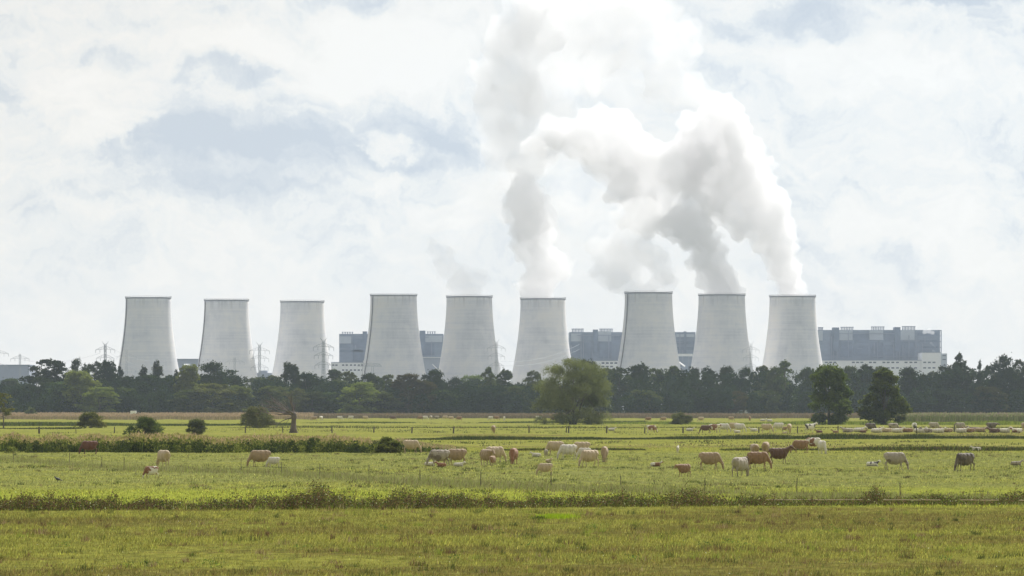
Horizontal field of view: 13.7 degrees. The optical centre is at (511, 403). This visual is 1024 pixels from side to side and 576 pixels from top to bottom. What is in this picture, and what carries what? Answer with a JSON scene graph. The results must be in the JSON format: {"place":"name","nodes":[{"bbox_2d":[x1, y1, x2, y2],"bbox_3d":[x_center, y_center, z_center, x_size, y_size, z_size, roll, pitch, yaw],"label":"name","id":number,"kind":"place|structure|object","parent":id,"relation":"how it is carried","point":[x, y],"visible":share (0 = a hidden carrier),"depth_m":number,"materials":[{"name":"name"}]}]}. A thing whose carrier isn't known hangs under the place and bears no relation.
{"place":"outdoors","nodes":[
{"label":"outdoors","id":0,"kind":"place"},
{"bbox_2d":[116,296,178,389],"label":"cooling tower","id":1,"kind":"structure","parent":0,"point":[148,336],"depth_m":4308.33,"materials":[{"name":"concrete"}]},
{"bbox_2d":[197,298,257,392],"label":"cooling tower","id":2,"kind":"structure","parent":0,"point":[226,334],"depth_m":4412.47,"materials":[{"name":"concrete"}]},
{"bbox_2d":[272,300,330,383],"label":"cooling tower","id":3,"kind":"structure","parent":0,"point":[302,333],"depth_m":4473.81,"materials":[{"name":"concrete"}]},
{"bbox_2d":[339,331,443,361],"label":"boiler house","id":4,"kind":"structure","parent":0,"point":[352,347],"depth_m":4899.30,"materials":[{"name":"metal"}]},
{"bbox_2d":[360,293,425,387],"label":"cooling tower","id":5,"kind":"structure","parent":0,"point":[393,346],"depth_m":4209.10,"materials":[{"name":"concrete"}]},
{"bbox_2d":[439,295,500,385],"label":"cooling tower","id":6,"kind":"structure","parent":0,"point":[468,339],"depth_m":4265.01,"materials":[{"name":"concrete"}]},
{"bbox_2d":[0,410,1023,575],"bbox_3d":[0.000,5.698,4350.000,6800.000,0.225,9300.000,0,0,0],"label":"ground","id":7,"kind":"structure","parent":0,"point":[215,432],"depth_m":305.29,"materials":[{"name":"plant"}]},
{"bbox_2d":[0,393,14,427],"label":"young tree","id":8,"kind":"object","parent":7,"relation":"on","point":[7,411],"visible":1,"depth_m":1005.55,"materials":[{"name":"green plant"}]},
{"bbox_2d":[0,365,35,384],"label":"coal bunker","id":9,"kind":"object","parent":7,"relation":"on","point":[11,371],"visible":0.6,"depth_m":4700.00},
{"bbox_2d":[23,377,58,403],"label":"tree","id":10,"kind":"object","parent":7,"relation":"on","point":[36,388],"visible":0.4,"depth_m":2100.14,"materials":[{"name":"green plant"}]},
{"bbox_2d":[17,358,68,390],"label":"tree","id":11,"kind":"object","parent":7,"relation":"on","point":[56,370],"visible":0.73,"depth_m":2117.06,"materials":[{"name":"green plant"}]},
{"bbox_2d":[45,381,77,408],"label":"tree","id":12,"kind":"object","parent":7,"relation":"on","point":[64,387],"visible":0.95,"depth_m":2047.06,"materials":[{"name":"green plant"}]},
{"bbox_2d":[61,369,101,412],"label":"tree","id":13,"kind":"object","parent":7,"relation":"on","point":[79,385],"visible":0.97,"depth_m":2037.65,"materials":[{"name":"green plant"}]},
{"bbox_2d":[70,359,94,409],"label":"tree","id":14,"kind":"object","parent":7,"relation":"on","point":[75,364],"visible":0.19,"depth_m":2128.98,"materials":[{"name":"green plant"}]},
{"bbox_2d":[79,441,97,453],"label":"cow","id":15,"kind":"object","parent":7,"relation":"on","point":[88,445],"visible":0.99,"depth_m":481.44},
{"bbox_2d":[74,411,107,427],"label":"bush","id":16,"kind":"object","parent":7,"relation":"on","point":[91,419],"visible":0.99,"depth_m":1004.88,"materials":[{"name":"green plant"}]},
{"bbox_2d":[87,361,102,386],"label":"tree","id":17,"kind":"object","parent":7,"relation":"on","point":[94,369],"visible":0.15,"depth_m":2137.44,"materials":[{"name":"green plant"}]},
{"bbox_2d":[78,386,121,412],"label":"tree","id":18,"kind":"object","parent":7,"relation":"on","point":[95,393],"visible":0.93,"depth_m":2028.45,"materials":[{"name":"green plant"}]},
{"bbox_2d":[99,359,120,408],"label":"tree","id":19,"kind":"object","parent":7,"relation":"on","point":[108,372],"visible":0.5,"depth_m":2108.92,"materials":[{"name":"green plant"}]},
{"bbox_2d":[122,414,164,434],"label":"bush","id":20,"kind":"object","parent":7,"relation":"on","point":[150,425],"visible":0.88,"depth_m":742.28,"materials":[{"name":"green plant"}]},
{"bbox_2d":[0,421,290,425],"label":"bank weeds","id":21,"kind":"object","parent":7,"relation":"on","point":[46,423],"visible":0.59,"depth_m":1110.30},
{"bbox_2d":[134,375,164,411],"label":"tree","id":22,"kind":"object","parent":7,"relation":"on","point":[149,380],"visible":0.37,"depth_m":2145.53,"materials":[{"name":"green plant"}]},
{"bbox_2d":[0,412,313,419],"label":"reed bed","id":23,"kind":"object","parent":7,"relation":"on","point":[131,416],"visible":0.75,"depth_m":1570.62,"materials":[{"name":"plant"}]},
{"bbox_2d":[156,450,170,466],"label":"cow","id":24,"kind":"object","parent":7,"relation":"on","point":[163,456],"visible":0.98,"depth_m":383.82},
{"bbox_2d":[173,364,200,412],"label":"tree","id":25,"kind":"object","parent":7,"relation":"on","point":[188,378],"visible":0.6,"depth_m":2057.40,"materials":[{"name":"green plant"}]},
{"bbox_2d":[168,389,205,412],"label":"tree","id":26,"kind":"object","parent":7,"relation":"on","point":[180,406],"visible":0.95,"depth_m":2030.39,"materials":[{"name":"green plant"}]},
{"bbox_2d":[185,418,207,434],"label":"bush","id":27,"kind":"object","parent":7,"relation":"on","point":[197,426],"visible":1,"depth_m":759.21,"materials":[{"name":"green plant"}]},
{"bbox_2d":[0,431,418,452],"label":"reed bed","id":28,"kind":"object","parent":7,"relation":"on","point":[156,442],"visible":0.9,"depth_m":502.01,"materials":[{"name":"plant"}]},
{"bbox_2d":[185,382,244,413],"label":"tree","id":29,"kind":"object","parent":7,"relation":"on","point":[221,392],"visible":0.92,"depth_m":2025.89,"materials":[{"name":"green plant"}]},
{"bbox_2d":[198,360,248,404],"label":"tree","id":30,"kind":"object","parent":7,"relation":"on","point":[215,375],"visible":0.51,"depth_m":2126.52,"materials":[{"name":"green plant"}]},
{"bbox_2d":[218,385,256,412],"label":"tree","id":31,"kind":"object","parent":7,"relation":"on","point":[243,390],"visible":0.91,"depth_m":2033.01,"materials":[{"name":"green plant"}]},
{"bbox_2d":[239,405,277,427],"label":"bush","id":32,"kind":"object","parent":7,"relation":"on","point":[252,416],"visible":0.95,"depth_m":1004.84,"materials":[{"name":"green plant"}]},
{"bbox_2d":[246,450,270,466],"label":"cow","id":33,"kind":"object","parent":7,"relation":"on","point":[259,455],"visible":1,"depth_m":384.03},
{"bbox_2d":[254,385,289,412],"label":"tree","id":34,"kind":"object","parent":7,"relation":"on","point":[273,391],"visible":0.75,"depth_m":2036.35,"materials":[{"name":"green plant"}]},
{"bbox_2d":[248,388,297,432],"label":"pollard tree","id":35,"kind":"object","parent":7,"relation":"on","point":[293,418],"visible":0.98,"depth_m":833.86,"materials":[{"name":"plant"}]},
{"bbox_2d":[278,360,301,398],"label":"tree","id":36,"kind":"object","parent":7,"relation":"on","point":[291,372],"visible":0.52,"depth_m":2119.04,"materials":[{"name":"green plant"}]},
{"bbox_2d":[280,388,309,412],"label":"tree","id":37,"kind":"object","parent":7,"relation":"on","point":[297,398],"visible":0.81,"depth_m":2028.12,"materials":[{"name":"green plant"}]},
{"bbox_2d":[298,372,325,391],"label":"tree","id":38,"kind":"object","parent":7,"relation":"on","point":[308,379],"visible":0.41,"depth_m":2128.37,"materials":[{"name":"green plant"}]},
{"bbox_2d":[293,391,335,413],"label":"tree","id":39,"kind":"object","parent":7,"relation":"on","point":[316,395],"visible":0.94,"depth_m":2031.76,"materials":[{"name":"green plant"}]},
{"bbox_2d":[309,391,342,413],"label":"tree","id":40,"kind":"object","parent":7,"relation":"on","point":[332,398],"visible":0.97,"depth_m":2035.67,"materials":[{"name":"green plant"}]},
{"bbox_2d":[325,369,343,382],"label":"tree","id":41,"kind":"object","parent":7,"relation":"on","point":[334,374],"visible":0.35,"depth_m":2298.04,"materials":[{"name":"green plant"}]},
{"bbox_2d":[331,362,363,381],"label":"turbine hall","id":42,"kind":"structure","parent":7,"relation":"on","point":[344,367],"depth_m":4840.00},
{"bbox_2d":[336,382,382,413],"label":"tree","id":43,"kind":"object","parent":7,"relation":"on","point":[364,388],"visible":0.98,"depth_m":2027.19,"materials":[{"name":"green plant"}]},
{"bbox_2d":[369,391,403,413],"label":"tree","id":44,"kind":"object","parent":7,"relation":"on","point":[389,403],"visible":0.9,"depth_m":2036.67,"materials":[{"name":"green plant"}]},
{"bbox_2d":[374,436,400,452],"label":"bush","id":45,"kind":"object","parent":7,"relation":"on","point":[385,444],"visible":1,"depth_m":494.75,"materials":[{"name":"green plant"}]},
{"bbox_2d":[390,372,426,413],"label":"tree","id":46,"kind":"object","parent":7,"relation":"on","point":[401,384],"visible":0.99,"depth_m":2046.27,"materials":[{"name":"green plant"}]},
{"bbox_2d":[402,440,421,452],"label":"cow","id":47,"kind":"object","parent":7,"relation":"on","point":[411,444],"visible":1,"depth_m":491.85},
{"bbox_2d":[367,437,466,451],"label":"reed bed","id":48,"kind":"object","parent":7,"relation":"on","point":[427,447],"visible":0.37,"depth_m":513.43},
{"bbox_2d":[410,379,437,413],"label":"tree","id":49,"kind":"object","parent":7,"relation":"on","point":[428,386],"visible":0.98,"depth_m":2042.15,"materials":[{"name":"green plant"}]},
{"bbox_2d":[423,357,440,379],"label":"grey hall","id":50,"kind":"structure","parent":7,"relation":"on","point":[430,361],"depth_m":4700.00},
{"bbox_2d":[421,368,447,394],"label":"tree","id":51,"kind":"object","parent":7,"relation":"on","point":[437,380],"visible":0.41,"depth_m":2087.86,"materials":[{"name":"green plant"}]},
{"bbox_2d":[426,449,450,465],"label":"cow","id":52,"kind":"object","parent":7,"relation":"on","point":[438,455],"visible":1,"depth_m":388.36},
{"bbox_2d":[443,449,466,464],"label":"cow","id":53,"kind":"object","parent":7,"relation":"on","point":[456,454],"visible":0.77,"depth_m":395.10},
{"bbox_2d":[303,420,646,422],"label":"bank weeds","id":54,"kind":"object","parent":7,"relation":"on","point":[483,422],"visible":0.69,"depth_m":1282.43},
{"bbox_2d":[478,366,496,393],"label":"tree","id":55,"kind":"object","parent":7,"relation":"on","point":[490,374],"visible":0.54,"depth_m":2118.66,"materials":[{"name":"green plant"}]},
{"bbox_2d":[480,449,494,465],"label":"cow","id":56,"kind":"object","parent":7,"relation":"on","point":[485,454],"visible":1,"depth_m":392.62},
{"bbox_2d":[495,368,515,395],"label":"tree","id":57,"kind":"object","parent":7,"relation":"on","point":[506,375],"visible":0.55,"depth_m":2138.16,"materials":[{"name":"green plant"}]},
{"bbox_2d":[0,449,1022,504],"bbox_3d":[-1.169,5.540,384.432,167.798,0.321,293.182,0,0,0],"label":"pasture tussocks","id":58,"kind":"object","parent":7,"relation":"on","point":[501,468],"visible":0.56,"depth_m":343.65,"materials":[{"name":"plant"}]},
{"bbox_2d":[0,365,1023,413],"bbox_3d":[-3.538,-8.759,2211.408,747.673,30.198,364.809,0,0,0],"label":"woodland","id":59,"kind":"object","parent":7,"relation":"on","point":[675,400],"visible":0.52,"depth_m":2047.97,"materials":[{"name":"plant"}]},
{"bbox_2d":[0,478,1023,510],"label":"ditch weeds","id":60,"kind":"object","parent":7,"relation":"on","point":[333,501],"visible":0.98,"depth_m":233.97,"materials":[{"name":"plant"}]},
{"bbox_2d":[14,483,1018,505],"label":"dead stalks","id":61,"kind":"object","parent":7,"relation":"on","point":[982,495],"visible":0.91,"depth_m":237.59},
{"bbox_2d":[20,421,1023,448],"bbox_3d":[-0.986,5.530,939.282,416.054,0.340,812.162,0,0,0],"label":"pasture tussocks","id":62,"kind":"object","parent":7,"relation":"on","point":[618,441],"visible":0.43,"depth_m":769.65,"materials":[{"name":"plant"}]},
{"bbox_2d":[522,369,540,396],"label":"tree","id":63,"kind":"object","parent":7,"relation":"on","point":[536,375],"visible":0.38,"depth_m":2148.33,"materials":[{"name":"green plant"}]},
{"bbox_2d":[526,513,595,520],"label":"grass tussock","id":64,"kind":"object","parent":7,"relation":"on","point":[552,516],"depth_m":211.30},
{"bbox_2d":[557,444,577,458],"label":"cow","id":65,"kind":"object","parent":7,"relation":"on","point":[569,449],"visible":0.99,"depth_m":438.17},
{"bbox_2d":[530,356,614,424],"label":"willow tree","id":66,"kind":"object","parent":7,"relation":"on","point":[555,395],"visible":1,"depth_m":1176.30,"materials":[{"name":"green plant"}]},
{"bbox_2d":[578,450,598,465],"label":"cow","id":67,"kind":"object","parent":7,"relation":"on","point":[588,455],"visible":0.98,"depth_m":386.11},
{"bbox_2d":[588,360,617,368],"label":"turbine hall","id":68,"kind":"structure","parent":7,"relation":"on","point":[611,364],"depth_m":4840.00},
{"bbox_2d":[610,366,631,412],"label":"tree","id":69,"kind":"object","parent":7,"relation":"on","point":[620,370],"visible":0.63,"depth_m":2159.78,"materials":[{"name":"green plant"}]},
{"bbox_2d":[220,425,1021,427],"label":"bank weeds","id":70,"kind":"object","parent":7,"relation":"on","point":[339,426],"visible":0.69,"depth_m":1017.00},
{"bbox_2d":[623,361,651,394],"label":"tree","id":71,"kind":"object","parent":7,"relation":"on","point":[638,370],"visible":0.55,"depth_m":2147.73,"materials":[{"name":"green plant"}]},
{"bbox_2d":[628,389,663,412],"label":"tree","id":72,"kind":"object","parent":7,"relation":"on","point":[635,392],"visible":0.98,"depth_m":2047.30,"materials":[{"name":"green plant"}]},
{"bbox_2d":[646,368,665,395],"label":"tree","id":73,"kind":"object","parent":7,"relation":"on","point":[656,372],"visible":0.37,"depth_m":2169.23,"materials":[{"name":"green plant"}]},
{"bbox_2d":[295,412,1022,418],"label":"reed bed","id":74,"kind":"object","parent":7,"relation":"on","point":[613,415],"visible":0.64,"depth_m":1704.72,"materials":[{"name":"plant"}]},
{"bbox_2d":[669,411,692,423],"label":"bush","id":75,"kind":"object","parent":7,"relation":"on","point":[679,418],"visible":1,"depth_m":1177.85,"materials":[{"name":"green plant"}]},
{"bbox_2d":[396,433,1023,439],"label":"bank weeds","id":76,"kind":"object","parent":7,"relation":"on","point":[820,436],"visible":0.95,"depth_m":690.61,"materials":[{"name":"plant"}]},
{"bbox_2d":[698,452,723,469],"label":"cow","id":77,"kind":"object","parent":7,"relation":"on","point":[710,458],"visible":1,"depth_m":367.51},
{"bbox_2d":[721,390,748,413],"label":"tree","id":78,"kind":"object","parent":7,"relation":"on","point":[741,403],"visible":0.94,"depth_m":2051.85,"materials":[{"name":"green plant"}]},
{"bbox_2d":[731,457,749,476],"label":"cow","id":79,"kind":"object","parent":7,"relation":"on","point":[739,463],"visible":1,"depth_m":333.23},
{"bbox_2d":[732,366,753,413],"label":"tree","id":80,"kind":"object","parent":7,"relation":"on","point":[742,382],"visible":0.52,"depth_m":2187.02,"materials":[{"name":"green plant"}]},
{"bbox_2d":[747,452,771,468],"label":"cow","id":81,"kind":"object","parent":7,"relation":"on","point":[758,457],"visible":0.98,"depth_m":371.49},
{"bbox_2d":[504,445,1023,451],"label":"bank weeds","id":82,"kind":"object","parent":7,"relation":"on","point":[940,447],"visible":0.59,"depth_m":521.50,"materials":[{"name":"plant"}]},
{"bbox_2d":[762,365,783,400],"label":"tree","id":83,"kind":"object","parent":7,"relation":"on","point":[772,374],"visible":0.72,"depth_m":2127.45,"materials":[{"name":"green plant"}]},
{"bbox_2d":[768,445,794,463],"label":"cow","id":84,"kind":"object","parent":7,"relation":"on","point":[778,453],"visible":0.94,"depth_m":404.49},
{"bbox_2d":[771,359,803,412],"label":"conifer tree","id":85,"kind":"object","parent":7,"relation":"on","point":[781,380],"visible":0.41,"depth_m":2119.22,"materials":[{"name":"green plant"}]},
{"bbox_2d":[790,440,808,452],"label":"cow","id":86,"kind":"object","parent":7,"relation":"on","point":[799,444],"visible":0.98,"depth_m":491.84},
{"bbox_2d":[795,367,816,411],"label":"tree","id":87,"kind":"object","parent":7,"relation":"on","point":[807,372],"visible":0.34,"depth_m":2147.17,"materials":[{"name":"green plant"}]},
{"bbox_2d":[595,420,1023,424],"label":"bank weeds","id":88,"kind":"object","parent":7,"relation":"on","point":[983,422],"visible":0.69,"depth_m":1182.92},
{"bbox_2d":[807,363,854,424],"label":"oak tree","id":89,"kind":"object","parent":7,"relation":"on","point":[837,395],"visible":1,"depth_m":1156.53,"materials":[{"name":"green plant"}]},
{"bbox_2d":[851,364,878,399],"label":"tree","id":90,"kind":"object","parent":7,"relation":"on","point":[863,366],"visible":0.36,"depth_m":2128.54,"materials":[{"name":"green plant"}]},
{"bbox_2d":[856,367,912,424],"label":"oak tree","id":91,"kind":"object","parent":7,"relation":"on","point":[883,410],"visible":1,"depth_m":1157.50,"materials":[{"name":"green plant"}]},
{"bbox_2d":[822,352,946,388],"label":"turbine hall","id":92,"kind":"structure","parent":7,"relation":"on","point":[926,362],"depth_m":4840.00,"materials":[{"name":"concrete"}]},
{"bbox_2d":[883,452,908,469],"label":"cow","id":93,"kind":"object","parent":7,"relation":"on","point":[894,458],"visible":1,"depth_m":367.50},
{"bbox_2d":[899,365,934,398],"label":"tree","id":94,"kind":"object","parent":7,"relation":"on","point":[909,380],"visible":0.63,"depth_m":2078.27,"materials":[{"name":"green plant"}]},
{"bbox_2d":[922,388,969,412],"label":"tree","id":95,"kind":"object","parent":7,"relation":"on","point":[938,393],"visible":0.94,"depth_m":2040.75,"materials":[{"name":"green plant"}]},
{"bbox_2d":[937,362,976,408],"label":"tree","id":96,"kind":"object","parent":7,"relation":"on","point":[968,382],"visible":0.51,"depth_m":2077.95,"materials":[{"name":"green plant"}]},
{"bbox_2d":[900,411,1023,421],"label":"tall weeds","id":97,"kind":"object","parent":7,"relation":"on","point":[948,417],"visible":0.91,"depth_m":1353.63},
{"bbox_2d":[954,453,974,470],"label":"cow","id":98,"kind":"object","parent":7,"relation":"on","point":[964,459],"visible":1,"depth_m":361.58},
{"bbox_2d":[977,352,1021,405],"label":"tree","id":99,"kind":"object","parent":7,"relation":"on","point":[1002,383],"visible":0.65,"depth_m":2077.59,"materials":[{"name":"green plant"}]},
{"bbox_2d":[1006,359,1023,400],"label":"tree","id":100,"kind":"object","parent":7,"relation":"on","point":[1019,385],"visible":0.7,"depth_m":2086.83,"materials":[{"name":"green plant"}]},
{"bbox_2d":[0,504,1023,575],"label":"meadow grass","id":101,"kind":"structure","parent":0,"point":[450,540],"depth_m":177.94,"materials":[{"name":"plant"}]},
{"bbox_2d":[0,454,1023,509],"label":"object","id":102,"kind":"structure","parent":0,"point":[508,484],"depth_m":291.82,"materials":[{"name":"plant"}]},
{"bbox_2d":[0,0,1023,386],"label":"sky","id":103,"kind":"structure","parent":0,"point":[865,158],"materials":[{"name":"white"}]},
{"bbox_2d":[510,297,570,384],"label":"cooling tower","id":104,"kind":"structure","parent":0,"point":[542,333],"depth_m":4352.14,"materials":[{"name":"concrete"}]},
{"bbox_2d":[569,329,694,384],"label":"boiler house","id":105,"kind":"structure","parent":0,"point":[599,345],"depth_m":4899.30,"materials":[{"name":"metal"}]},
{"bbox_2d":[617,291,680,409],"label":"cooling tower","id":106,"kind":"structure","parent":0,"point":[648,338],"depth_m":4114.72,"materials":[{"name":"concrete"}]},
{"bbox_2d":[416,432,1023,436],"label":"dry grass","id":107,"kind":"structure","parent":0,"point":[1015,434],"depth_m":785.29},
{"bbox_2d":[690,293,755,391],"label":"cooling tower","id":108,"kind":"structure","parent":0,"point":[721,338],"depth_m":4195.44,"materials":[{"name":"concrete"}]},
{"bbox_2d":[458,445,1023,447],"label":"dry grass","id":109,"kind":"structure","parent":0,"point":[682,446],"depth_m":564.11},
{"bbox_2d":[762,294,823,395],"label":"cooling tower","id":110,"kind":"structure","parent":0,"point":[792,336],"depth_m":4251.21,"materials":[{"name":"concrete"}]},
{"bbox_2d":[818,326,939,359],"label":"boiler house","id":111,"kind":"structure","parent":0,"point":[895,343],"depth_m":4899.30,"materials":[{"name":"metal"}]},
{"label":"fence stake","id":112,"kind":"object","parent":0,"visible":0},
{"bbox_2d":[14,451,899,488],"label":"fence wire","id":113,"kind":"object","parent":112,"relation":"attached to","point":[497,478],"visible":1,"depth_m":282.53,"materials":[{"name":"metal"}]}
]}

